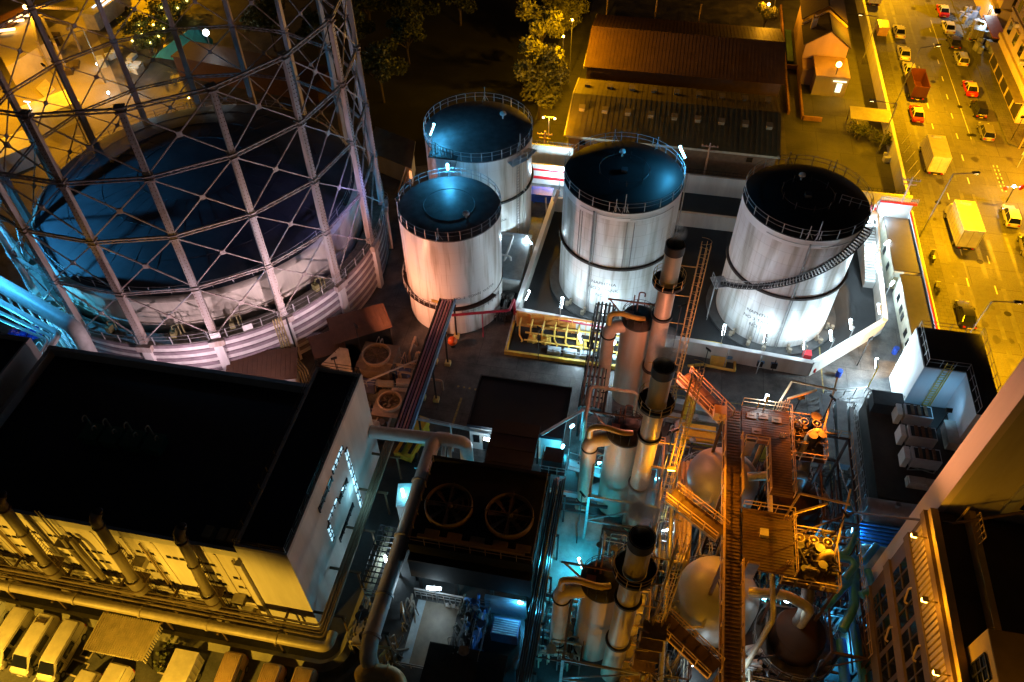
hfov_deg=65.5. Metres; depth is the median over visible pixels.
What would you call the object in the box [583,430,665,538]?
steel frame
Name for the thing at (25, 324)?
service pipe
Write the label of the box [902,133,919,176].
road marking
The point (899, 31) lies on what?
saloon car
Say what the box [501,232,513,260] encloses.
white pipe
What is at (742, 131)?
corrugated shed
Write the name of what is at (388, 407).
fan cooler
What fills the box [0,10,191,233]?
depot yard
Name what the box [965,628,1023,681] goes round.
wing
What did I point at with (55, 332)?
service pipe
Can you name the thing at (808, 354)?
hydrant box
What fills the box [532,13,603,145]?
shed apron
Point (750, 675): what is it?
process skid
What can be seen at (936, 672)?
bracket lamp
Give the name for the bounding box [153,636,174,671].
potted plant
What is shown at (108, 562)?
window
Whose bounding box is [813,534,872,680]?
steel frame
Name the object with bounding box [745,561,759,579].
upright panel
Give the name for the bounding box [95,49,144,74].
white clutter
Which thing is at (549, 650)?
process skid
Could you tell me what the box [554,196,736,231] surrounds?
wall
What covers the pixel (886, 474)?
plant building
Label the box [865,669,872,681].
window
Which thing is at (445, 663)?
shed
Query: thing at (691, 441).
process skid
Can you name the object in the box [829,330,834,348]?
floodlight
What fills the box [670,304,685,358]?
flood mast
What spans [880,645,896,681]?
window
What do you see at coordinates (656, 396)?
chimney stack
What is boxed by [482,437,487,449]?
doorway
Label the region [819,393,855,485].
grey duct run
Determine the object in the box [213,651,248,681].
parked van
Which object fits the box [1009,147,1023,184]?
side road
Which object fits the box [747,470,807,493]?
process pipe
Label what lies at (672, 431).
flood mast
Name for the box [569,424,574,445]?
floodlight
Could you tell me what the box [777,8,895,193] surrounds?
school yard
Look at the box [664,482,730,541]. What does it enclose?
gangway
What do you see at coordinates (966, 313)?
saloon car
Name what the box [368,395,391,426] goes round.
process skid
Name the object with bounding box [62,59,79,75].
hatch cover
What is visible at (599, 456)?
process skid
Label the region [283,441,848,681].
process floor
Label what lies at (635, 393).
process pipe
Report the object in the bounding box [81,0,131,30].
bus
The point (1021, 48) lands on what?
window
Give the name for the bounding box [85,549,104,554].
window
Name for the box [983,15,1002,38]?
shop awning
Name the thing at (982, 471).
tower block
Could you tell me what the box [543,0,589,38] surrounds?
leafy tree
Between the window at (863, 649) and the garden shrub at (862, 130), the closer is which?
the window at (863, 649)
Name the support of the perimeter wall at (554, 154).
on the ground at (474, 356)
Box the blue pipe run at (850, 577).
[821,505,879,681]
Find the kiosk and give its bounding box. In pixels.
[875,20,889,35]
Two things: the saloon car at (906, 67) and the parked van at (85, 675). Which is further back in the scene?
the saloon car at (906, 67)
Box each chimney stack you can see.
[600,525,691,681]
[622,357,705,530]
[636,237,711,415]
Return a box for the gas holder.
[0,0,392,382]
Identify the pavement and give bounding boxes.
[865,0,956,330]
[951,0,1023,147]
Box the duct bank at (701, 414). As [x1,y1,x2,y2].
[663,398,718,430]
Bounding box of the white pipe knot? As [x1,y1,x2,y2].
[745,644,762,681]
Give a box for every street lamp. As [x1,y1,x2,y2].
[40,63,88,144]
[49,30,105,82]
[858,13,877,63]
[869,99,896,152]
[893,44,941,107]
[919,171,980,236]
[969,300,1023,332]
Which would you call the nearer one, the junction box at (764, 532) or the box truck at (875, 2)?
the junction box at (764, 532)
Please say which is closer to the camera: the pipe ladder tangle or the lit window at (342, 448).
the pipe ladder tangle
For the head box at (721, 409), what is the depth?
67.91 m
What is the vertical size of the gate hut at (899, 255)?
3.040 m
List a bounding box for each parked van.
[0,599,8,624]
[0,606,35,671]
[8,612,61,678]
[34,618,86,681]
[72,669,102,681]
[99,662,134,681]
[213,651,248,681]
[257,662,286,681]
[291,666,318,681]
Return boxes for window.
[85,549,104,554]
[93,558,111,563]
[101,568,119,573]
[136,550,155,555]
[150,569,169,574]
[157,578,176,584]
[166,555,185,561]
[200,562,216,566]
[204,571,222,576]
[209,580,228,585]
[318,476,333,512]
[327,497,338,523]
[327,523,334,541]
[332,445,343,474]
[338,478,348,503]
[339,502,354,542]
[344,447,362,507]
[473,434,479,442]
[579,140,752,161]
[835,83,841,92]
[856,610,867,640]
[862,639,870,668]
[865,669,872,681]
[873,584,887,621]
[877,614,891,652]
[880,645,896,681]
[893,557,909,596]
[897,589,913,628]
[902,620,919,662]
[906,655,924,681]
[971,653,990,681]
[1007,18,1013,34]
[1012,28,1019,45]
[1017,0,1023,12]
[1017,39,1023,57]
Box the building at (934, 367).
[889,320,1001,438]
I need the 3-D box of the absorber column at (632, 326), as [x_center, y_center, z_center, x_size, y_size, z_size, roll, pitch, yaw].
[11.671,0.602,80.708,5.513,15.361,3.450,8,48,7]
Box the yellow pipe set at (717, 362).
[687,338,735,371]
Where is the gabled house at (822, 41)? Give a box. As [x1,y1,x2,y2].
[794,0,850,96]
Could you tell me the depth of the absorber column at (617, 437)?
69.46 m
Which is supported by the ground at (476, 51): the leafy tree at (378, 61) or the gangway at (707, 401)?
the leafy tree at (378, 61)
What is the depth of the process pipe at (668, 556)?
66.64 m
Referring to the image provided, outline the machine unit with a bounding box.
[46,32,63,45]
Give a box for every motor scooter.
[930,249,935,262]
[934,281,940,295]
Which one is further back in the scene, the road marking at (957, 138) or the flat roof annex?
the road marking at (957, 138)
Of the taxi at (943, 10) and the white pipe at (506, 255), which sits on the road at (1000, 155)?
the taxi at (943, 10)
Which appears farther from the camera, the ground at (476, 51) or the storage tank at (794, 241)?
the ground at (476, 51)
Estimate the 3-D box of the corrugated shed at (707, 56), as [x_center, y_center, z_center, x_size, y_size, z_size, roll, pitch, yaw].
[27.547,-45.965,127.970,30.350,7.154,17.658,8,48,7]
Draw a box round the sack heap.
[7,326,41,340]
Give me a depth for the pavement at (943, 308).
109.37 m
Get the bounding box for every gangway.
[657,608,724,679]
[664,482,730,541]
[677,366,734,424]
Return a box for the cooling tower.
[407,455,550,608]
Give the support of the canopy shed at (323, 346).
on the ground at (474, 356)
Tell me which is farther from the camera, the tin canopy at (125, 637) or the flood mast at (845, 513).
the tin canopy at (125, 637)
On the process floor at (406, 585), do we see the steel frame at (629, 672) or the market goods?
the steel frame at (629, 672)
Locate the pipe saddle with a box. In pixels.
[353,642,390,657]
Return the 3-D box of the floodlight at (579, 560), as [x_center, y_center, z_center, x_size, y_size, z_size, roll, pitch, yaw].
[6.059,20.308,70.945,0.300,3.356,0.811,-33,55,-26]
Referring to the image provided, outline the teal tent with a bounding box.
[152,27,212,59]
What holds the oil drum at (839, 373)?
on the ground at (474, 356)
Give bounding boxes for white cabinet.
[396,483,411,519]
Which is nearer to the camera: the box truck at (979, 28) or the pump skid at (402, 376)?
the pump skid at (402, 376)
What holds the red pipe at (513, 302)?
on the ground at (474, 356)
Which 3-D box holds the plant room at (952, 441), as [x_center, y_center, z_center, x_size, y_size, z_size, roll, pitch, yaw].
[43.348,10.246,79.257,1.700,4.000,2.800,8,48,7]
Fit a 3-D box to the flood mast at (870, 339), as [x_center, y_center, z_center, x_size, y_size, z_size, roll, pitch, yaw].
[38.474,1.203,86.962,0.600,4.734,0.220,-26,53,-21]
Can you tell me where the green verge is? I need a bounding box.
[785,30,793,62]
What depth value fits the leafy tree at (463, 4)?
137.59 m
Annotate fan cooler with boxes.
[354,341,400,379]
[371,389,405,426]
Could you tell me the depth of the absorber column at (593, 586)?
59.89 m
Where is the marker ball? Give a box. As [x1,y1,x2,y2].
[448,336,456,347]
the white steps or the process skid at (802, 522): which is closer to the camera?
the process skid at (802, 522)
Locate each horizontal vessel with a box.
[859,497,916,530]
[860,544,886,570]
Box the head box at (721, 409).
[712,405,725,420]
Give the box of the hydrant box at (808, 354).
[802,350,811,358]
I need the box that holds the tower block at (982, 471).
[848,357,1023,605]
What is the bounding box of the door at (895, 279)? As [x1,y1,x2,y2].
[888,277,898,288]
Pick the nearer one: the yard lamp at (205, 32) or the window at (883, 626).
the window at (883, 626)
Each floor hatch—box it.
[747,412,755,418]
[751,427,761,434]
[758,413,767,419]
[772,416,781,423]
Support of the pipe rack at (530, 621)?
on the process floor at (406, 585)
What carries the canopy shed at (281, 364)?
on the ground at (474, 356)
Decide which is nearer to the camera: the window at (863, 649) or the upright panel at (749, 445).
the window at (863, 649)
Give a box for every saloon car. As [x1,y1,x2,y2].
[891,24,905,38]
[896,45,910,60]
[901,61,915,76]
[940,20,955,34]
[946,35,960,49]
[953,300,976,329]
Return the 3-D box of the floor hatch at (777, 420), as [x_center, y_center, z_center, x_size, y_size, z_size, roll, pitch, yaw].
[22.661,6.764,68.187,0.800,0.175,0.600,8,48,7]
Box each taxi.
[908,105,924,122]
[935,4,949,17]
[961,80,977,96]
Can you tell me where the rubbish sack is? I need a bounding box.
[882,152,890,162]
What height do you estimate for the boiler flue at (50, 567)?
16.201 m
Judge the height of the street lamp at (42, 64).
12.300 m
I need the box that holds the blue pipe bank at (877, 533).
[860,521,899,546]
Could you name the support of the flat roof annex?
on the ground at (474, 356)
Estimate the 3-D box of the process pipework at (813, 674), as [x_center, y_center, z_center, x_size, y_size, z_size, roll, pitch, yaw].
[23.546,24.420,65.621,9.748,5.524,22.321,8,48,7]
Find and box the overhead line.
[417,416,490,450]
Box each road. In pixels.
[72,0,152,37]
[876,0,1023,388]
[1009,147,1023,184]
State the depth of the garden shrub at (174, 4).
143.75 m
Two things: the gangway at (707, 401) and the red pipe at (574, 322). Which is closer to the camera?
the gangway at (707, 401)
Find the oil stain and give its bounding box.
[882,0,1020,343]
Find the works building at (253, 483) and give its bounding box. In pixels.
[0,345,379,630]
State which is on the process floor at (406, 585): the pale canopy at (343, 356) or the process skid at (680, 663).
the process skid at (680, 663)
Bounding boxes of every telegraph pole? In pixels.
[537,131,552,143]
[702,143,717,174]
[901,177,920,202]
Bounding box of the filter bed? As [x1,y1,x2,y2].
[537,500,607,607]
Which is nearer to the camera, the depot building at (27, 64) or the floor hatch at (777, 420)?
the floor hatch at (777, 420)
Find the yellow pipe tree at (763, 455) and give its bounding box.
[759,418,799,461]
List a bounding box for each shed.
[171,41,331,102]
[226,347,300,381]
[308,331,345,368]
[326,303,392,356]
[420,641,507,681]
[564,77,780,178]
[583,14,785,97]
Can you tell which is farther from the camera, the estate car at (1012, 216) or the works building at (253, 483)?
the estate car at (1012, 216)
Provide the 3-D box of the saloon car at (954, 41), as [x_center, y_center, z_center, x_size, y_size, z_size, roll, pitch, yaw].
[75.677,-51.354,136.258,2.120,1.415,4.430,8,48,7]
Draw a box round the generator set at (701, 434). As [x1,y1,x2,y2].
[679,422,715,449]
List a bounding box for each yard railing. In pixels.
[72,104,185,142]
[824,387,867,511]
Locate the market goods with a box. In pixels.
[958,6,992,54]
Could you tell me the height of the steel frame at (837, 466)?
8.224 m
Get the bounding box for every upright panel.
[744,438,755,456]
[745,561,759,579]
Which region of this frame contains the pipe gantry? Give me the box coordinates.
[576,301,615,435]
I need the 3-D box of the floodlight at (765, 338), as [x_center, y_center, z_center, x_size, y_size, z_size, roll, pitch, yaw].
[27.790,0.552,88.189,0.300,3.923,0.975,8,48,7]
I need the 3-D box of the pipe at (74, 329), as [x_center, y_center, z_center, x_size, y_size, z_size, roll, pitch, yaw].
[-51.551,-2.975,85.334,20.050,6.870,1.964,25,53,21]
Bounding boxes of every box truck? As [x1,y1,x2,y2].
[160,648,204,681]
[866,0,881,5]
[904,68,930,100]
[919,134,951,174]
[943,200,985,250]
[969,19,986,40]
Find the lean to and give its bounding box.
[845,106,890,130]
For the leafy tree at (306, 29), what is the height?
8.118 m
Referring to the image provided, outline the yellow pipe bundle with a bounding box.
[672,459,692,571]
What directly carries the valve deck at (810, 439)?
on the process floor at (406, 585)
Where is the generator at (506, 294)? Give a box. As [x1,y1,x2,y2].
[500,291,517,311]
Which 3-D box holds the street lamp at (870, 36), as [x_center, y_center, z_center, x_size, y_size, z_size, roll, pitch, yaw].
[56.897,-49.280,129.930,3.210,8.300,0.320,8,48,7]
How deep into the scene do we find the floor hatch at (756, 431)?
67.36 m
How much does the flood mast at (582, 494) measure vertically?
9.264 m
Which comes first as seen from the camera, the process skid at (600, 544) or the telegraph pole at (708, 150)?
the process skid at (600, 544)
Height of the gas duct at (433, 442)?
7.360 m
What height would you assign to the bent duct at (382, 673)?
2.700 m
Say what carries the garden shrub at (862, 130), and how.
on the school yard at (829, 137)
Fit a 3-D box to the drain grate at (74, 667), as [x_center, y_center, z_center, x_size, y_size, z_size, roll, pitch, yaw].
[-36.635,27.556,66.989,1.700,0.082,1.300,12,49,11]
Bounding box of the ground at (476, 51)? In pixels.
[303,0,592,165]
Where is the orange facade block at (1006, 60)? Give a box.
[989,0,1023,123]
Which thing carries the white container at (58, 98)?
on the depot yard at (80, 82)
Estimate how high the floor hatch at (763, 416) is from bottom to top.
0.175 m
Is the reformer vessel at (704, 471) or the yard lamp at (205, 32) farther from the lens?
the yard lamp at (205, 32)
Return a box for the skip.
[531,186,553,203]
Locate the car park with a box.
[0,592,283,681]
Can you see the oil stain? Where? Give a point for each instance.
(996, 339)
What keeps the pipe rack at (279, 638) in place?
on the ground at (474, 356)
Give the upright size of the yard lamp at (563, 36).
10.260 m
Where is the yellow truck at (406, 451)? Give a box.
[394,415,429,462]
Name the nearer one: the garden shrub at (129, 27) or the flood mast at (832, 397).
the flood mast at (832, 397)
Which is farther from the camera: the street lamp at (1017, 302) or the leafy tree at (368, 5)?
the leafy tree at (368, 5)
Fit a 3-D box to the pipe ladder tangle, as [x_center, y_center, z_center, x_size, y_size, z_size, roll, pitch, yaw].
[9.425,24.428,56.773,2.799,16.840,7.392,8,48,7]
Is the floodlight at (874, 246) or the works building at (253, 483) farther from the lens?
the floodlight at (874, 246)
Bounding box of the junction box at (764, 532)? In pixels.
[759,528,768,537]
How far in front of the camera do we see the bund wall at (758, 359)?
88.93 m
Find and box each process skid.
[346,588,389,653]
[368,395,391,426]
[454,597,490,661]
[494,293,513,325]
[534,589,583,675]
[577,422,604,475]
[596,522,632,567]
[648,481,686,588]
[652,585,692,681]
[652,673,678,681]
[663,417,721,457]
[691,511,720,560]
[717,666,835,681]
[754,546,849,634]
[756,459,842,545]
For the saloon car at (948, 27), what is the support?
on the road at (1000, 155)
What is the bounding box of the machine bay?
[380,588,481,668]
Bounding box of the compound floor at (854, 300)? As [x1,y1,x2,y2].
[524,185,875,359]
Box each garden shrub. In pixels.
[116,15,144,36]
[126,8,155,30]
[131,29,162,52]
[138,18,167,41]
[143,0,170,16]
[149,5,178,27]
[161,0,189,16]
[847,119,871,139]
[869,127,892,147]
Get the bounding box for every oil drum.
[835,369,842,377]
[891,346,899,354]
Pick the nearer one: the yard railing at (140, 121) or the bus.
the yard railing at (140, 121)
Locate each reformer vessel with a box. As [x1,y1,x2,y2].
[659,554,767,658]
[675,447,766,527]
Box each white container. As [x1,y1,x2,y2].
[0,130,40,175]
[20,90,86,134]
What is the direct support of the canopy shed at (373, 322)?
on the ground at (474, 356)
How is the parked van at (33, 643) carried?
on the car park
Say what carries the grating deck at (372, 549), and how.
on the process floor at (406, 585)
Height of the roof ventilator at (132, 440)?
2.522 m
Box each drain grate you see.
[65,658,89,676]
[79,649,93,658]
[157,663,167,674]
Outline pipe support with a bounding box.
[0,291,74,348]
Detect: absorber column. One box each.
[549,554,622,661]
[575,405,642,516]
[595,292,654,405]
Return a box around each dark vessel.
[752,588,838,681]
[755,461,833,536]
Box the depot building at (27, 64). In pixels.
[0,6,52,87]
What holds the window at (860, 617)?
in the podium block at (968, 577)
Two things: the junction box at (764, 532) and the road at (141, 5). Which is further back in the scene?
the road at (141, 5)
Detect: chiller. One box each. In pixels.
[891,403,933,426]
[894,424,937,448]
[898,446,942,473]
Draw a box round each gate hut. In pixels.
[880,216,920,288]
[892,274,933,350]
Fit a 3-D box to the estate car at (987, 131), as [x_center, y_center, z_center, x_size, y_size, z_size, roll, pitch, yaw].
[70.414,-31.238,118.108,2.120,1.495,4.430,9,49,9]
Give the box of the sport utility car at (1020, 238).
[1017,233,1023,256]
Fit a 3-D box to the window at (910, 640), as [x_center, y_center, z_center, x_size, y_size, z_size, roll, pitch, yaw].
[26.890,20.221,53.707,0.140,2.800,1.900,8,48,7]
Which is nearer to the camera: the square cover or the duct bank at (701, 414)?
the duct bank at (701, 414)
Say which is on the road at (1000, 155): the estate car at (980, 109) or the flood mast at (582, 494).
the estate car at (980, 109)
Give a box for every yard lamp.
[203,29,210,46]
[542,116,555,143]
[561,35,565,93]
[569,19,573,75]
[836,62,841,73]
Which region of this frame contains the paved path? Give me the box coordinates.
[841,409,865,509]
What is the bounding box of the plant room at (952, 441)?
[940,420,963,451]
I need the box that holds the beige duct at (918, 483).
[905,475,934,490]
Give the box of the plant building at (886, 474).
[854,389,954,504]
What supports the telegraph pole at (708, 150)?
on the ground at (474, 356)
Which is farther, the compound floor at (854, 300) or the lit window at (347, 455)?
the compound floor at (854, 300)
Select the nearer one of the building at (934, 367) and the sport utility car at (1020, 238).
the building at (934, 367)
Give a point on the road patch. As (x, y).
(984, 296)
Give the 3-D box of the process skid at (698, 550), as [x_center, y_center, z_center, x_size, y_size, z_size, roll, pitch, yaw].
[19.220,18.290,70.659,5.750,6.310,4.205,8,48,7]
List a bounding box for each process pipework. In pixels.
[650,573,680,679]
[748,572,834,681]
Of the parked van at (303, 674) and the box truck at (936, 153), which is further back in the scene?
the box truck at (936, 153)
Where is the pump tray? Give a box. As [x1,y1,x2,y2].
[504,311,619,369]
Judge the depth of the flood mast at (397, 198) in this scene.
83.39 m
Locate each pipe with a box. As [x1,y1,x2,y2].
[0,276,97,351]
[0,299,60,345]
[0,311,52,352]
[0,318,48,353]
[367,359,417,381]
[452,299,515,336]
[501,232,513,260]
[515,311,603,327]
[545,189,559,211]
[580,385,637,454]
[658,421,678,681]
[682,394,695,426]
[745,445,775,668]
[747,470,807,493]
[748,587,813,628]
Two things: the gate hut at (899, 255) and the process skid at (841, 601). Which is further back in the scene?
the gate hut at (899, 255)
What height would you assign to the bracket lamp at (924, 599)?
0.390 m
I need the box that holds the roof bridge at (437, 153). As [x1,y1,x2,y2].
[428,143,457,172]
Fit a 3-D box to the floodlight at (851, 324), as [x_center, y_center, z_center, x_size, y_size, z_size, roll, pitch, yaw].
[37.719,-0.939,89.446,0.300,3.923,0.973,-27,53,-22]
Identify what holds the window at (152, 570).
in the works building at (253, 483)
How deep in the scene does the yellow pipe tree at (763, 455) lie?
79.52 m
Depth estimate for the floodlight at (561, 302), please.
90.90 m
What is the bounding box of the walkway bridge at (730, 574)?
[701,400,744,681]
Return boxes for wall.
[0,527,393,671]
[484,594,526,618]
[515,197,887,375]
[532,140,912,205]
[532,162,563,185]
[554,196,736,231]
[779,4,822,121]
[855,0,939,328]
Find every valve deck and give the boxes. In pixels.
[754,377,837,503]
[754,489,851,624]
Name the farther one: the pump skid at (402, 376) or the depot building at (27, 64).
the depot building at (27, 64)
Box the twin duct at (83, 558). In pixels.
[33,509,120,596]
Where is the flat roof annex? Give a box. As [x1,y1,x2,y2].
[0,333,41,408]
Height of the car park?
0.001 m
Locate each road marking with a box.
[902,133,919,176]
[919,22,1006,293]
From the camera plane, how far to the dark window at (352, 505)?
71.52 m
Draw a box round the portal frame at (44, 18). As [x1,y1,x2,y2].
[29,5,81,70]
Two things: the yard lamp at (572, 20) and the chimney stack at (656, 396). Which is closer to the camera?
the chimney stack at (656, 396)
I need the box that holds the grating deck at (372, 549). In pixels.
[360,523,397,589]
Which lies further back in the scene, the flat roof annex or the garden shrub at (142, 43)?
the garden shrub at (142, 43)
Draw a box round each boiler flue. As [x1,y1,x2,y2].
[0,490,87,595]
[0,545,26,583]
[89,507,167,610]
[173,522,239,624]
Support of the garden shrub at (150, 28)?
on the ground at (474, 356)
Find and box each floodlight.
[400,488,404,496]
[426,585,440,601]
[428,123,434,142]
[523,290,529,307]
[560,297,563,314]
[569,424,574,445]
[577,557,582,575]
[578,334,584,354]
[679,145,686,169]
[721,324,725,342]
[762,332,767,350]
[762,394,768,410]
[802,338,806,357]
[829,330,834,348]
[849,319,854,337]
[868,358,878,386]
[873,242,878,254]
[873,264,881,287]
[877,303,883,320]
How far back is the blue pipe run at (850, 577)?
63.43 m
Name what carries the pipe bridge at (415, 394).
on the ground at (474, 356)
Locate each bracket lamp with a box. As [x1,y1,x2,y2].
[651,466,675,470]
[910,531,926,538]
[921,596,937,603]
[932,668,950,676]
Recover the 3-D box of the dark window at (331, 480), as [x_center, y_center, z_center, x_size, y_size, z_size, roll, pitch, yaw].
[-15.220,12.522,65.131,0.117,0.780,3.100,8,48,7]
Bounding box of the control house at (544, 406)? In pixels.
[467,374,571,458]
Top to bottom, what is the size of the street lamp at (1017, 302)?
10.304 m
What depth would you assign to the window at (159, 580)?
68.05 m
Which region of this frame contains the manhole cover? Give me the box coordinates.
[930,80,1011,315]
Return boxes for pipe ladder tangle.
[625,584,670,681]
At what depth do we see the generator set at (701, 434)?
80.69 m
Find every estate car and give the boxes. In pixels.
[952,51,969,65]
[969,100,988,118]
[976,122,995,141]
[1000,204,1021,227]
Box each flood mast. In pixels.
[353,323,361,353]
[395,195,399,211]
[537,326,541,358]
[576,490,585,542]
[649,428,678,526]
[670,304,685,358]
[700,347,711,377]
[793,395,804,414]
[820,394,835,424]
[832,510,848,538]
[857,336,872,365]
[936,408,952,430]
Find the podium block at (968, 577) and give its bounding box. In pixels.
[840,506,1023,681]
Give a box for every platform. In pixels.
[540,409,611,502]
[741,397,796,498]
[742,499,798,576]
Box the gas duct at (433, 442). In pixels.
[360,425,473,668]
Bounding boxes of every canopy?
[83,612,162,669]
[321,347,352,371]
[484,419,540,469]
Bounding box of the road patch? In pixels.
[916,37,1001,315]
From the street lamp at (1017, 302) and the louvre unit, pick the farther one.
the street lamp at (1017, 302)
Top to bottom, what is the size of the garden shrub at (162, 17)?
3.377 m
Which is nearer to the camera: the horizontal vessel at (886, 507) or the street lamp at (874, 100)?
the horizontal vessel at (886, 507)
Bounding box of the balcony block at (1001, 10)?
[974,0,1017,30]
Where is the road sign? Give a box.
[1003,185,1023,201]
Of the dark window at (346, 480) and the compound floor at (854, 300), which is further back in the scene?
the compound floor at (854, 300)
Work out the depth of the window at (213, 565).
63.47 m
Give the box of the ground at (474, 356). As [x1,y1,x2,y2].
[0,0,1014,652]
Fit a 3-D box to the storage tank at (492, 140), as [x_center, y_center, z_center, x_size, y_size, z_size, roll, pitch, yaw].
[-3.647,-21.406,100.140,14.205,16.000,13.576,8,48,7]
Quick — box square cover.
[36,79,54,96]
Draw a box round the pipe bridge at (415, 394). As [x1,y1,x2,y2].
[394,298,459,445]
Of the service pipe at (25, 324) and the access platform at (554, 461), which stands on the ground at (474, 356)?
the access platform at (554, 461)
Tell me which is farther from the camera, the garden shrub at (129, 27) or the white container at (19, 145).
the garden shrub at (129, 27)
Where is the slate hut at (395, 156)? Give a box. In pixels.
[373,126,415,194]
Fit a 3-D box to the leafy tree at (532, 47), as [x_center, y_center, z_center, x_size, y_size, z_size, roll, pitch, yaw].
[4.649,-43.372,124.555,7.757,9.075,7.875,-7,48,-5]
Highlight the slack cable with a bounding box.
[793,511,1023,535]
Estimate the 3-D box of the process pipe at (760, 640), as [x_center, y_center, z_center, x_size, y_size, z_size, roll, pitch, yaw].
[20.613,18.050,68.231,1.237,10.220,19.432,8,48,7]
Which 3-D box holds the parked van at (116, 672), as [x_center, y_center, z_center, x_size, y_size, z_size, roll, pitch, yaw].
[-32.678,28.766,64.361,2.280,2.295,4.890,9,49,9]
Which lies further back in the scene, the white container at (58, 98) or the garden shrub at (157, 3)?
the garden shrub at (157, 3)
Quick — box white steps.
[857,198,881,287]
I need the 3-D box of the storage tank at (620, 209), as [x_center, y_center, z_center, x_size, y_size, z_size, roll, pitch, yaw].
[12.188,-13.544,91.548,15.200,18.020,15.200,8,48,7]
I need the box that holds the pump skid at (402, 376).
[362,336,443,393]
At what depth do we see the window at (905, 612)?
55.19 m
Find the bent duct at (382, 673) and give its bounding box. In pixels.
[354,664,406,681]
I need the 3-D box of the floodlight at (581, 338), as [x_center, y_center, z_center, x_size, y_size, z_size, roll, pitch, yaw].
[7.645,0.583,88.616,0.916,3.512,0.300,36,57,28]
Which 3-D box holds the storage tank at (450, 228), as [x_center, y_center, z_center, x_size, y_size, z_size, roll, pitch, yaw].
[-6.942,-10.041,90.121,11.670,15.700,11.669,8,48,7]
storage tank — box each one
[396,168,502,333]
[423,87,536,233]
[550,129,687,320]
[706,151,875,355]
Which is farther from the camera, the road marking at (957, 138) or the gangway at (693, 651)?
the road marking at (957, 138)
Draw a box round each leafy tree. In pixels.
[238,0,289,51]
[295,6,341,57]
[327,7,375,39]
[341,0,397,29]
[344,40,409,102]
[382,12,426,63]
[391,0,440,20]
[441,0,477,25]
[513,42,569,119]
[515,0,564,42]
[517,34,566,73]
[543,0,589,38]
[756,1,778,25]
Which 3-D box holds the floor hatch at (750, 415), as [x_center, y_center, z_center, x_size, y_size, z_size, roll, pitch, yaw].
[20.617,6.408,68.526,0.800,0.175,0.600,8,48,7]
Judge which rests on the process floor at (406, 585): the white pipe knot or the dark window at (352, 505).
the white pipe knot
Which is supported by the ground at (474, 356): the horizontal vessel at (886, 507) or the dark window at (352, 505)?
the horizontal vessel at (886, 507)
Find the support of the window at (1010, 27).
in the orange facade block at (1006, 60)
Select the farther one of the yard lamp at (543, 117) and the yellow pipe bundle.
the yard lamp at (543, 117)
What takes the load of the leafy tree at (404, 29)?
on the ground at (476, 51)
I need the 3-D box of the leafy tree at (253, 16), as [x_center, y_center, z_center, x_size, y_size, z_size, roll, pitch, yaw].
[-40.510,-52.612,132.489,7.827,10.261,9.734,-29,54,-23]
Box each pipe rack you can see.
[0,440,401,652]
[516,476,565,681]
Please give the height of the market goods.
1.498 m
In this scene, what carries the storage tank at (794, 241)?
on the compound floor at (854, 300)
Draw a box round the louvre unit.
[491,616,520,644]
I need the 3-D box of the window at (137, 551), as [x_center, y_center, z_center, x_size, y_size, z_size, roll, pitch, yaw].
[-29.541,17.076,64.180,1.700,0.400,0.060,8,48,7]
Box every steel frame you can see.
[559,574,650,681]
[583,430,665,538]
[808,428,862,549]
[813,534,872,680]
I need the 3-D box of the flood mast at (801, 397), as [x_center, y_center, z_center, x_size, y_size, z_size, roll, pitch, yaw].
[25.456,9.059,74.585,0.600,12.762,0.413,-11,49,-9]

